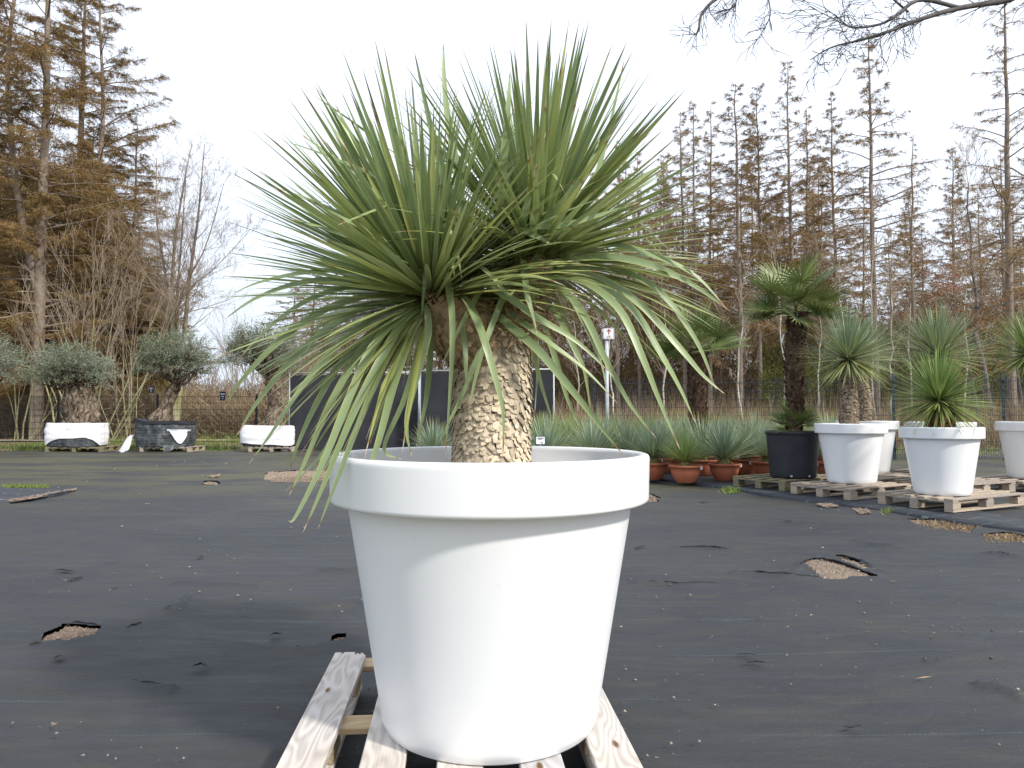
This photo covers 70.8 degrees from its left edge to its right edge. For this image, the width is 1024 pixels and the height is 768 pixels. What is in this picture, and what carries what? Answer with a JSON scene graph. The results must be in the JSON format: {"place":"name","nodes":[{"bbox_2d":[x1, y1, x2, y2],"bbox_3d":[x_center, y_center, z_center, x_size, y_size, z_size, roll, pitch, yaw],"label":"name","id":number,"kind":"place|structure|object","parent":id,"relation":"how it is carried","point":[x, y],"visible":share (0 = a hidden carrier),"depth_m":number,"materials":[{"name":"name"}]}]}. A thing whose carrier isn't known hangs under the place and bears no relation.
{"place":"outdoors","nodes":[
{"label":"outdoors","id":0,"kind":"place"},
{"bbox_2d":[0,437,903,450],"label":"verge grass","id":1,"kind":"structure","parent":0,"point":[207,447],"depth_m":23.09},
{"bbox_2d":[0,439,994,440],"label":"path","id":2,"kind":"structure","parent":0,"point":[44,440],"depth_m":29.88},
{"bbox_2d":[2,279,128,440],"bbox_3d":[-20.233,-1.139,30.443,6.745,7.073,4.676,1,-2,-20],"label":"bare shrub","id":3,"kind":"object","parent":2,"relation":"on","point":[14,416],"visible":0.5,"depth_m":29.90,"materials":[{"name":"brown plant"}]},
{"bbox_2d":[0,0,176,439],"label":"larch tree","id":4,"kind":"object","parent":2,"relation":"on","point":[40,56],"visible":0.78,"depth_m":31.00,"materials":[{"name":"brown plant"}]},
{"bbox_2d":[81,130,277,420],"bbox_3d":[-14.098,-4.354,31.504,7.643,13.578,5.865,0,-2,0],"label":"bare tree","id":5,"kind":"object","parent":2,"relation":"on","point":[174,322],"visible":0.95,"depth_m":30.99,"materials":[{"name":"brown plant"}]},
{"bbox_2d":[0,418,1022,639],"bbox_3d":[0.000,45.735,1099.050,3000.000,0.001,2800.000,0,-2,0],"label":"ground","id":6,"kind":"structure","parent":0,"point":[335,636],"depth_m":7.02,"materials":[{"name":"brown soil"}]},
{"bbox_2d":[0,1,65,387],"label":"larch tree","id":7,"kind":"object","parent":6,"relation":"on","point":[6,204],"visible":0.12,"depth_m":34.78,"materials":[{"name":"brown plant"}]},
{"bbox_2d":[0,152,70,437],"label":"larch tree","id":8,"kind":"object","parent":6,"relation":"on","point":[12,262],"visible":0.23,"depth_m":32.97,"materials":[{"name":"brown plant"}]},
{"bbox_2d":[0,178,148,363],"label":"larch tree","id":9,"kind":"object","parent":6,"relation":"on","point":[66,200],"visible":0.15,"depth_m":35.98,"materials":[{"name":"brown plant"}]},
{"bbox_2d":[0,114,170,405],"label":"tree","id":10,"kind":"object","parent":6,"relation":"on","point":[158,385],"visible":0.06,"depth_m":39.46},
{"bbox_2d":[45,119,142,395],"bbox_3d":[-21.820,-5.609,37.207,5.159,16.529,5.550,0,-2,-9],"label":"larch tree","id":11,"kind":"object","parent":6,"relation":"on","point":[85,155],"visible":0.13,"depth_m":37.15,"materials":[{"name":"brown plant"}]},
{"bbox_2d":[34,249,158,438],"bbox_3d":[-16.316,-1.585,29.352,5.645,7.877,4.453,-1,-3,22],"label":"bare shrub","id":12,"kind":"object","parent":6,"relation":"on","point":[122,376],"visible":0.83,"depth_m":28.94,"materials":[{"name":"brown plant"}]},
{"bbox_2d":[0,0,194,403],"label":"larch tree","id":13,"kind":"object","parent":6,"relation":"on","point":[107,140],"visible":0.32,"depth_m":37.35,"materials":[{"name":"brown plant"}]},
{"bbox_2d":[20,164,174,419],"bbox_3d":[-19.751,-4.070,35.105,7.257,13.284,7.202,2,-3,-38],"label":"larch tree","id":14,"kind":"object","parent":6,"relation":"on","point":[107,242],"visible":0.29,"depth_m":34.88,"materials":[{"name":"brown plant"}]},
{"bbox_2d":[1,167,217,439],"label":"bare shrub","id":15,"kind":"object","parent":6,"relation":"on","point":[94,328],"visible":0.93,"depth_m":28.46,"materials":[{"name":"brown plant"}]},
{"bbox_2d":[65,115,206,398],"bbox_3d":[-20.191,-5.878,38.229,6.425,17.148,6.539,-2,-3,38],"label":"larch tree","id":16,"kind":"object","parent":6,"relation":"on","point":[116,165],"visible":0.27,"depth_m":38.33,"materials":[{"name":"brown plant"}]},
{"bbox_2d":[0,369,288,438],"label":"dry brambles","id":17,"kind":"object","parent":6,"relation":"on","point":[212,419],"visible":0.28,"depth_m":32.95,"materials":[{"name":"plant"}]},
{"bbox_2d":[0,394,288,447],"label":"fence","id":18,"kind":"object","parent":6,"relation":"on","point":[157,396],"visible":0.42,"depth_m":22.38,"materials":[{"name":"metal"}]},
{"bbox_2d":[183,274,463,425],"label":"brush","id":19,"kind":"object","parent":6,"relation":"on","point":[435,365],"visible":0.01,"depth_m":60.42,"materials":[{"name":"plant"}]},
{"bbox_2d":[0,450,1023,767],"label":"ground fabric","id":20,"kind":"object","parent":6,"relation":"on","point":[92,698],"visible":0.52,"depth_m":3.76,"materials":[{"name":"fabric"}]},
{"bbox_2d":[0,330,32,388],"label":"olive tree","id":21,"kind":"object","parent":20,"relation":"on","point":[6,362],"visible":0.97,"depth_m":21.18,"materials":[{"name":"green plant"}]},
{"bbox_2d":[0,488,70,503],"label":"fabric flap","id":22,"kind":"object","parent":20,"relation":"on","point":[7,494],"visible":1,"depth_m":9.60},
{"bbox_2d":[41,626,98,640],"bbox_3d":[-2.191,1.253,3.581,0.261,0.027,0.300,0,-2,0],"label":"gravel patch","id":23,"kind":"object","parent":20,"relation":"on","point":[66,633],"visible":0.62,"depth_m":3.60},
{"bbox_2d":[45,445,120,451],"bbox_3d":[-12.475,1.881,20.968,1.633,0.144,1.007,0,-2,0],"label":"wooden pallet","id":24,"kind":"object","parent":20,"relation":"on","point":[100,449],"visible":0.82,"depth_m":20.87,"materials":[{"name":"brown wood"}]},
{"bbox_2d":[44,422,108,446],"bbox_3d":[-12.632,1.463,20.905,1.616,0.690,1.014,0,-2,0],"label":"root ball","id":25,"kind":"object","parent":24,"relation":"on","point":[59,434],"visible":1,"depth_m":20.45,"materials":[{"name":"white fabric"}]},
{"bbox_2d":[18,340,125,422],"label":"olive tree","id":26,"kind":"object","parent":25,"relation":"on","point":[73,376],"visible":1,"depth_m":20.68,"materials":[{"name":"green plant"}]},
{"bbox_2d":[139,445,204,451],"bbox_3d":[-9.869,1.881,20.968,1.463,0.144,1.009,0,-2,0],"label":"wooden pallet","id":27,"kind":"object","parent":20,"relation":"on","point":[189,448],"visible":0.77,"depth_m":20.90,"materials":[{"name":"grey wood"}]},
{"bbox_2d":[118,418,196,451],"bbox_3d":[-10.235,1.467,20.897,2.018,0.980,1.038,0,-2,0],"label":"root ball","id":28,"kind":"object","parent":27,"relation":"on","point":[169,435],"visible":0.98,"depth_m":20.44,"materials":[{"name":"black fabric"}]},
{"bbox_2d":[129,325,218,420],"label":"olive tree","id":29,"kind":"object","parent":28,"relation":"on","point":[166,358],"visible":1,"depth_m":20.74,"materials":[{"name":"green plant"}]},
{"bbox_2d":[248,446,302,451],"bbox_3d":[-6.840,1.881,20.969,1.325,0.144,1.011,0,-2,0],"label":"wooden pallet","id":30,"kind":"object","parent":20,"relation":"on","point":[272,449],"visible":0.6,"depth_m":20.48,"materials":[{"name":"grey wood"}]},
{"bbox_2d":[240,425,294,446],"bbox_3d":[-7.045,1.497,20.907,1.568,0.628,0.974,0,-2,0],"label":"root ball","id":31,"kind":"object","parent":30,"relation":"on","point":[284,436],"visible":0.84,"depth_m":20.45,"materials":[{"name":"white fabric"}]},
{"bbox_2d":[213,316,310,425],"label":"olive tree","id":32,"kind":"object","parent":31,"relation":"on","point":[277,396],"visible":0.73,"depth_m":20.74,"materials":[{"name":"green plant"}]},
{"bbox_2d":[264,470,328,481],"bbox_3d":[-3.705,1.614,12.572,1.283,0.046,2.563,1,-2,-14],"label":"gravel patch","id":33,"kind":"object","parent":20,"relation":"on","point":[283,476],"visible":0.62,"depth_m":12.53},
{"bbox_2d":[281,372,419,450],"bbox_3d":[-4.585,0.797,20.592,4.006,2.281,0.600,0,-2,9],"label":"screened fence panel","id":34,"kind":"object","parent":20,"relation":"on","point":[297,418],"visible":0.36,"depth_m":20.55,"materials":[{"name":"fabric"}]},
{"bbox_2d":[276,652,642,767],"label":"wooden pallet","id":35,"kind":"object","parent":20,"relation":"on","point":[329,722],"visible":0.43,"depth_m":2.17,"materials":[{"name":"brown wood"}]},
{"bbox_2d":[329,446,649,765],"bbox_3d":[-0.069,0.633,2.284,1.000,0.828,1.000,0,-2,0],"label":"white plant pot","id":36,"kind":"object","parent":35,"relation":"on","point":[489,592],"visible":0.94,"depth_m":1.92,"materials":[{"name":"plastic"}]},
{"bbox_2d":[216,15,736,531],"bbox_3d":[-0.071,-0.366,2.286,1.597,1.560,1.511,0,-2,0],"label":"yucca","id":37,"kind":"object","parent":36,"relation":"in","point":[420,241],"visible":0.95,"depth_m":2.08,"materials":[{"name":"green plant"}]},
{"bbox_2d":[419,368,554,446],"bbox_3d":[-0.747,0.744,19.295,3.820,2.281,0.600,-1,-2,13],"label":"screened fence panel","id":38,"kind":"object","parent":20,"relation":"on","point":[437,407],"visible":0.23,"depth_m":19.52,"materials":[{"name":"fabric"}]},
{"bbox_2d":[11,462,1023,758],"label":"scattered pebbles","id":39,"kind":"object","parent":20,"relation":"on","point":[625,668],"visible":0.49,"depth_m":3.38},
{"bbox_2d":[649,462,668,479],"bbox_3d":[2.275,1.405,11.653,0.515,0.270,0.515,0,-2,10],"label":"terracotta bowl","id":40,"kind":"object","parent":20,"relation":"on","point":[657,471],"visible":0.58,"depth_m":11.46,"materials":[{"name":"ceramic"}]},
{"bbox_2d":[614,410,687,462],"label":"tufted plant","id":41,"kind":"object","parent":40,"relation":"in","point":[649,447],"visible":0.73,"depth_m":11.57,"materials":[{"name":"green plant"}]},
{"bbox_2d":[593,372,1023,459],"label":"fence","id":42,"kind":"object","parent":20,"relation":"on","point":[893,398],"visible":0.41,"depth_m":17.62,"materials":[{"name":"metal"}]},
{"bbox_2d":[805,559,869,578],"bbox_3d":[2.256,1.314,5.107,0.400,0.028,0.736,0,-2,0],"label":"gravel patch","id":43,"kind":"object","parent":20,"relation":"on","point":[830,569],"visible":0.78,"depth_m":5.06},
{"bbox_2d":[657,473,1023,532],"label":"newer ground fabric","id":44,"kind":"object","parent":20,"relation":"on","point":[985,519],"visible":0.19,"depth_m":8.40,"materials":[{"name":"fabric"}]},
{"bbox_2d":[668,464,702,482],"bbox_3d":[2.676,1.383,11.103,0.515,0.270,0.515,0,-2,0],"label":"terracotta bowl","id":45,"kind":"object","parent":44,"relation":"on","point":[686,474],"visible":0.97,"depth_m":10.93,"materials":[{"name":"ceramic"}]},
{"bbox_2d":[652,424,714,465],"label":"tufted plant","id":46,"kind":"object","parent":45,"relation":"in","point":[686,456],"visible":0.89,"depth_m":11.04,"materials":[{"name":"green plant"}]},
{"bbox_2d":[708,462,741,480],"bbox_3d":[3.380,1.397,11.453,0.515,0.270,0.515,2,-3,-40],"label":"terracotta bowl","id":47,"kind":"object","parent":44,"relation":"on","point":[723,472],"visible":0.93,"depth_m":11.28,"materials":[{"name":"ceramic"}]},
{"bbox_2d":[677,408,765,463],"bbox_3d":[3.375,0.827,11.469,1.619,0.982,1.639,-1,-2,16],"label":"tufted plant","id":48,"kind":"object","parent":47,"relation":"in","point":[725,450],"visible":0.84,"depth_m":11.36,"materials":[{"name":"green plant"}]},
{"bbox_2d":[733,473,826,490],"bbox_3d":[4.019,1.425,10.574,1.257,0.144,0.909,1,-3,-32],"label":"wooden pallet","id":49,"kind":"object","parent":44,"relation":"on","point":[762,481],"visible":0.54,"depth_m":10.26,"materials":[{"name":"brown wood"}]},
{"bbox_2d":[765,430,818,478],"bbox_3d":[4.058,1.012,10.418,0.750,0.665,0.750,0,-2,0],"label":"black plant tub","id":50,"kind":"object","parent":49,"relation":"on","point":[792,454],"visible":0.89,"depth_m":10.13,"materials":[{"name":"plastic"}]},
{"bbox_2d":[763,392,826,432],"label":"fan palm","id":51,"kind":"object","parent":50,"relation":"in","point":[807,418],"visible":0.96,"depth_m":10.30,"materials":[{"name":"green plant"}]},
{"bbox_2d":[735,249,862,431],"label":"fan palm","id":52,"kind":"object","parent":50,"relation":"in","point":[784,287],"visible":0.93,"depth_m":10.34,"materials":[{"name":"green plant"}]},
{"bbox_2d":[790,480,910,499],"bbox_3d":[4.467,1.382,9.515,1.257,0.144,0.903,1,-3,-29],"label":"wooden pallet","id":53,"kind":"object","parent":44,"relation":"on","point":[824,488],"visible":0.79,"depth_m":9.24,"materials":[{"name":"grey wood"}]},
{"bbox_2d":[814,423,887,483],"bbox_3d":[4.544,0.920,9.651,0.904,0.785,0.904,0,-2,0],"label":"white plant pot","id":54,"kind":"object","parent":53,"relation":"on","point":[851,453],"visible":0.98,"depth_m":9.35,"materials":[{"name":"plastic"}]},
{"bbox_2d":[787,301,911,423],"bbox_3d":[4.552,-0.237,9.716,1.606,1.835,1.598,0,-2,0],"label":"yucca","id":55,"kind":"object","parent":54,"relation":"in","point":[846,348],"visible":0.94,"depth_m":9.58,"materials":[{"name":"green plant"}]},
{"bbox_2d":[877,488,1023,512],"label":"wooden pallet","id":56,"kind":"object","parent":44,"relation":"on","point":[983,499],"visible":0.8,"depth_m":8.15,"materials":[{"name":"grey wood"}]},
{"bbox_2d":[898,426,985,495],"bbox_3d":[4.934,0.874,8.271,0.864,0.765,0.864,0,-2,0],"label":"white plant pot","id":57,"kind":"object","parent":56,"relation":"on","point":[942,461],"visible":0.94,"depth_m":7.98,"materials":[{"name":"plastic"}]},
{"bbox_2d":[878,341,1009,435],"bbox_3d":[4.915,0.059,8.303,1.438,1.184,1.375,0,-2,0],"label":"yucca","id":58,"kind":"object","parent":57,"relation":"in","point":[943,410],"visible":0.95,"depth_m":8.19,"materials":[{"name":"green plant"}]},
{"bbox_2d":[877,470,909,480],"bbox_3d":[5.752,1.458,11.398,1.262,0.144,0.907,2,-3,-34],"label":"wooden pallet","id":59,"kind":"object","parent":20,"relation":"on","point":[890,472],"visible":0.1,"depth_m":11.03,"materials":[{"name":"grey wood"}]},
{"bbox_2d":[835,421,898,472],"bbox_3d":[5.611,0.983,11.370,0.910,0.800,0.910,0,-2,0],"label":"white plant pot","id":60,"kind":"object","parent":59,"relation":"on","point":[886,452],"visible":0.32,"depth_m":11.04,"materials":[{"name":"plastic"}]},
{"bbox_2d":[811,313,904,420],"bbox_3d":[5.514,-0.236,11.435,1.388,1.942,1.465,0,-2,0],"label":"yucca","id":61,"kind":"object","parent":60,"relation":"in","point":[865,403],"visible":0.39,"depth_m":11.29,"materials":[{"name":"green plant"}]},
{"bbox_2d":[894,478,1015,491],"bbox_3d":[6.101,1.399,9.932,1.257,0.144,0.902,1,-3,-25],"label":"wooden pallet","id":62,"kind":"object","parent":20,"relation":"on","point":[983,484],"visible":0.39,"depth_m":9.77,"materials":[{"name":"grey wood"}]},
{"bbox_2d":[904,422,976,426],"bbox_3d":[5.898,0.924,9.921,0.870,0.800,0.870,0,-2,0],"label":"white plant pot","id":63,"kind":"object","parent":62,"relation":"on","point":[913,423],"visible":0.13,"depth_m":9.65,"materials":[{"name":"plastic"}]},
{"bbox_2d":[877,298,1007,400],"bbox_3d":[5.898,-0.293,9.992,1.675,1.946,1.677,0,-2,0],"label":"yucca","id":64,"kind":"object","parent":63,"relation":"in","point":[940,335],"visible":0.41,"depth_m":9.85,"materials":[{"name":"green plant"}]},
{"bbox_2d":[919,519,1023,543],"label":"dirt strip","id":65,"kind":"structure","parent":20,"relation":"on","point":[1003,537],"depth_m":6.80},
{"bbox_2d":[975,474,1023,489],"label":"wooden pallet","id":66,"kind":"object","parent":20,"relation":"on","point":[1005,477],"visible":0.36,"depth_m":10.21,"materials":[{"name":"grey wood"}]},
{"bbox_2d":[994,421,1023,478],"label":"white plant pot","id":67,"kind":"object","parent":66,"relation":"on","point":[1011,434],"visible":0.99,"depth_m":10.17,"materials":[{"name":"plastic"}]},
{"bbox_2d":[974,304,1023,385],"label":"yucca","id":68,"kind":"object","parent":67,"relation":"in","point":[1019,333],"visible":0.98,"depth_m":10.37,"materials":[{"name":"green plant"}]},
{"bbox_2d":[574,141,663,411],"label":"larch tree","id":69,"kind":"object","parent":6,"relation":"on","point":[618,337],"visible":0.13,"depth_m":40.10,"materials":[{"name":"brown plant"}]},
{"bbox_2d":[608,152,677,413],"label":"larch tree","id":70,"kind":"object","parent":6,"relation":"on","point":[644,314],"visible":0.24,"depth_m":44.21,"materials":[{"name":"brown plant"}]},
{"bbox_2d":[625,159,700,400],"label":"larch tree","id":71,"kind":"object","parent":6,"relation":"on","point":[655,229],"visible":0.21,"depth_m":46.19,"materials":[{"name":"brown plant"}]},
{"bbox_2d":[639,112,723,410],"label":"larch tree","id":72,"kind":"object","parent":6,"relation":"on","point":[669,200],"visible":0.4,"depth_m":41.52,"materials":[{"name":"brown plant"}]},
{"bbox_2d":[643,101,740,347],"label":"larch tree","id":73,"kind":"object","parent":6,"relation":"on","point":[695,141],"visible":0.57,"depth_m":38.25,"materials":[{"name":"brown plant"}]},
{"bbox_2d":[667,100,749,417],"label":"larch tree","id":74,"kind":"object","parent":6,"relation":"on","point":[718,362],"visible":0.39,"depth_m":40.03,"materials":[{"name":"brown plant"}]},
{"bbox_2d":[702,246,776,426],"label":"young birch","id":75,"kind":"object","parent":6,"relation":"on","point":[746,352],"visible":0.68,"depth_m":26.97,"materials":[{"name":"brown plant"}]},
{"bbox_2d":[682,82,799,414],"bbox_3d":[11.042,-6.221,35.304,5.803,17.598,5.905,-1,-2,17],"label":"larch tree","id":76,"kind":"object","parent":6,"relation":"on","point":[720,204],"visible":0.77,"depth_m":35.12,"materials":[{"name":"brown plant"}]},
{"bbox_2d":[708,152,774,405],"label":"larch tree","id":77,"kind":"object","parent":6,"relation":"on","point":[746,210],"visible":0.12,"depth_m":51.93,"materials":[{"name":"brown plant"}]},
{"bbox_2d":[701,83,823,412],"bbox_3d":[13.463,-6.931,39.237,5.986,19.336,5.940,2,-3,-34],"label":"larch tree","id":78,"kind":"object","parent":6,"relation":"on","point":[757,191],"visible":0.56,"depth_m":39.01,"materials":[{"name":"brown plant"}]},
{"bbox_2d":[531,273,1023,419],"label":"brown brush","id":79,"kind":"object","parent":6,"relation":"on","point":[627,364],"visible":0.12,"depth_m":47.66,"materials":[{"name":"plant"}]},
{"bbox_2d":[552,376,1023,448],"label":"reed stems","id":80,"kind":"object","parent":6,"relation":"on","point":[888,418],"visible":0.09,"depth_m":25.35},
{"bbox_2d":[743,60,846,308],"bbox_3d":[14.868,-7.417,38.097,5.151,20.215,5.375,-1,-3,29],"label":"larch tree","id":81,"kind":"object","parent":6,"relation":"on","point":[788,176],"visible":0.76,"depth_m":38.25,"materials":[{"name":"brown plant"}]},
{"bbox_2d":[764,105,844,429],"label":"larch tree","id":82,"kind":"object","parent":6,"relation":"on","point":[803,131],"visible":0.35,"depth_m":42.35,"materials":[{"name":"brown plant"}]},
{"bbox_2d":[787,92,887,411],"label":"larch tree","id":83,"kind":"object","parent":6,"relation":"on","point":[832,130],"visible":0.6,"depth_m":40.39,"materials":[{"name":"brown plant"}]},
{"bbox_2d":[802,229,887,338],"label":"young birch","id":84,"kind":"object","parent":6,"relation":"on","point":[839,260],"visible":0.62,"depth_m":28.34,"materials":[{"name":"brown plant"}]},
{"bbox_2d":[670,0,1023,97],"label":"overhanging tree","id":85,"kind":"object","parent":6,"relation":"on","point":[952,8],"visible":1,"depth_m":8.88,"materials":[{"name":"brown plant"}]},
{"bbox_2d":[801,30,951,419],"bbox_3d":[18.056,-7.706,36.512,5.820,20.664,6.073,1,-2,-19],"label":"larch tree","id":86,"kind":"object","parent":6,"relation":"on","point":[867,71],"visible":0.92,"depth_m":36.33,"materials":[{"name":"brown plant"}]},
{"bbox_2d":[840,171,922,414],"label":"young birch","id":87,"kind":"object","parent":6,"relation":"on","point":[873,406],"visible":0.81,"depth_m":29.10,"materials":[{"name":"brown plant"}]},
{"bbox_2d":[752,307,1023,426],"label":"olive brush","id":88,"kind":"object","parent":6,"relation":"on","point":[773,373],"visible":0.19,"depth_m":38.73,"materials":[{"name":"plant"}]},
{"bbox_2d":[851,218,927,412],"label":"young birch","id":89,"kind":"object","parent":6,"relation":"on","point":[891,297],"visible":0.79,"depth_m":27.13,"materials":[{"name":"brown plant"}]},
{"bbox_2d":[880,192,942,368],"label":"larch tree","id":90,"kind":"object","parent":6,"relation":"on","point":[898,255],"visible":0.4,"depth_m":44.24,"materials":[{"name":"brown plant"}]},
{"bbox_2d":[889,135,951,418],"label":"larch tree","id":91,"kind":"object","parent":6,"relation":"on","point":[911,242],"visible":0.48,"depth_m":40.40,"materials":[{"name":"brown plant"}]},
{"bbox_2d":[853,229,1023,443],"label":"young beech","id":92,"kind":"object","parent":6,"relation":"on","point":[948,284],"visible":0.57,"depth_m":26.00,"materials":[{"name":"brown plant"}]},
{"bbox_2d":[905,147,1002,342],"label":"larch tree","id":93,"kind":"object","parent":6,"relation":"on","point":[952,186],"visible":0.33,"depth_m":71.04,"materials":[{"name":"brown plant"}]},
{"bbox_2d":[920,194,989,347],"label":"larch tree","id":94,"kind":"object","parent":6,"relation":"on","point":[952,253],"visible":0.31,"depth_m":50.29,"materials":[{"name":"brown plant"}]},
{"bbox_2d":[934,137,1023,409],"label":"bare tree","id":95,"kind":"object","parent":6,"relation":"on","point":[973,282],"visible":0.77,"depth_m":33.08,"materials":[{"name":"brown plant"}]},
{"bbox_2d":[945,0,1023,420],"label":"larch tree","id":96,"kind":"object","parent":6,"relation":"on","point":[1010,289],"visible":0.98,"depth_m":27.14,"materials":[{"name":"brown plant"}]},
{"bbox_2d":[960,157,1023,409],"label":"tree","id":97,"kind":"object","parent":6,"relation":"on","point":[1017,372],"visible":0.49,"depth_m":36.31,"materials":[{"name":"brown plant"}]},
{"bbox_2d":[972,190,1023,357],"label":"larch tree","id":98,"kind":"object","parent":6,"relation":"on","point":[1003,244],"visible":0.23,"depth_m":51.01,"materials":[{"name":"brown plant"}]},
{"bbox_2d":[0,0,1023,393],"label":"sky","id":99,"kind":"structure","parent":0,"point":[225,61],"materials":[{"name":"white"}]},
{"bbox_3d":[0.562,1.413,11.852,0.515,0.270,0.515,0,-2,0],"label":"terracotta bowl","id":100,"kind":"object","parent":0,"visible":0},
{"bbox_2d":[530,412,581,446],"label":"tufted plant","id":101,"kind":"object","parent":100,"relation":"in","point":[549,440],"visible":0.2,"depth_m":11.77,"materials":[{"name":"green plant"}]},
{"bbox_3d":[1.344,1.422,12.052,0.515,0.270,0.515,0,-2,0],"label":"terracotta bowl","id":102,"kind":"object","parent":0,"visible":0},
{"bbox_2d":[553,412,627,449],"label":"tufted plant","id":103,"kind":"object","parent":102,"relation":"in","point":[590,439],"visible":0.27,"depth_m":11.95,"materials":[{"name":"green plant"}]},
{"bbox_3d":[-1.463,1.478,13.451,0.515,0.270,0.515,0,-2,0],"label":"terracotta bowl","id":104,"kind":"object","parent":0,"visible":0},
{"bbox_2d":[404,416,451,446],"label":"tufted plant","id":105,"kind":"object","parent":104,"relation":"in","point":[434,439],"visible":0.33,"depth_m":13.40,"materials":[{"name":"green plant"}]},
{"bbox_3d":[3.640,1.505,13.950,0.670,0.256,0.669,0,-2,0],"label":"terracotta bowl","id":106,"kind":"object","parent":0,"visible":0},
{"bbox_2d":[642,297,752,437],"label":"fan palm","id":107,"kind":"object","parent":106,"relation":"in","point":[696,386],"visible":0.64,"depth_m":13.85,"materials":[{"name":"green plant"}]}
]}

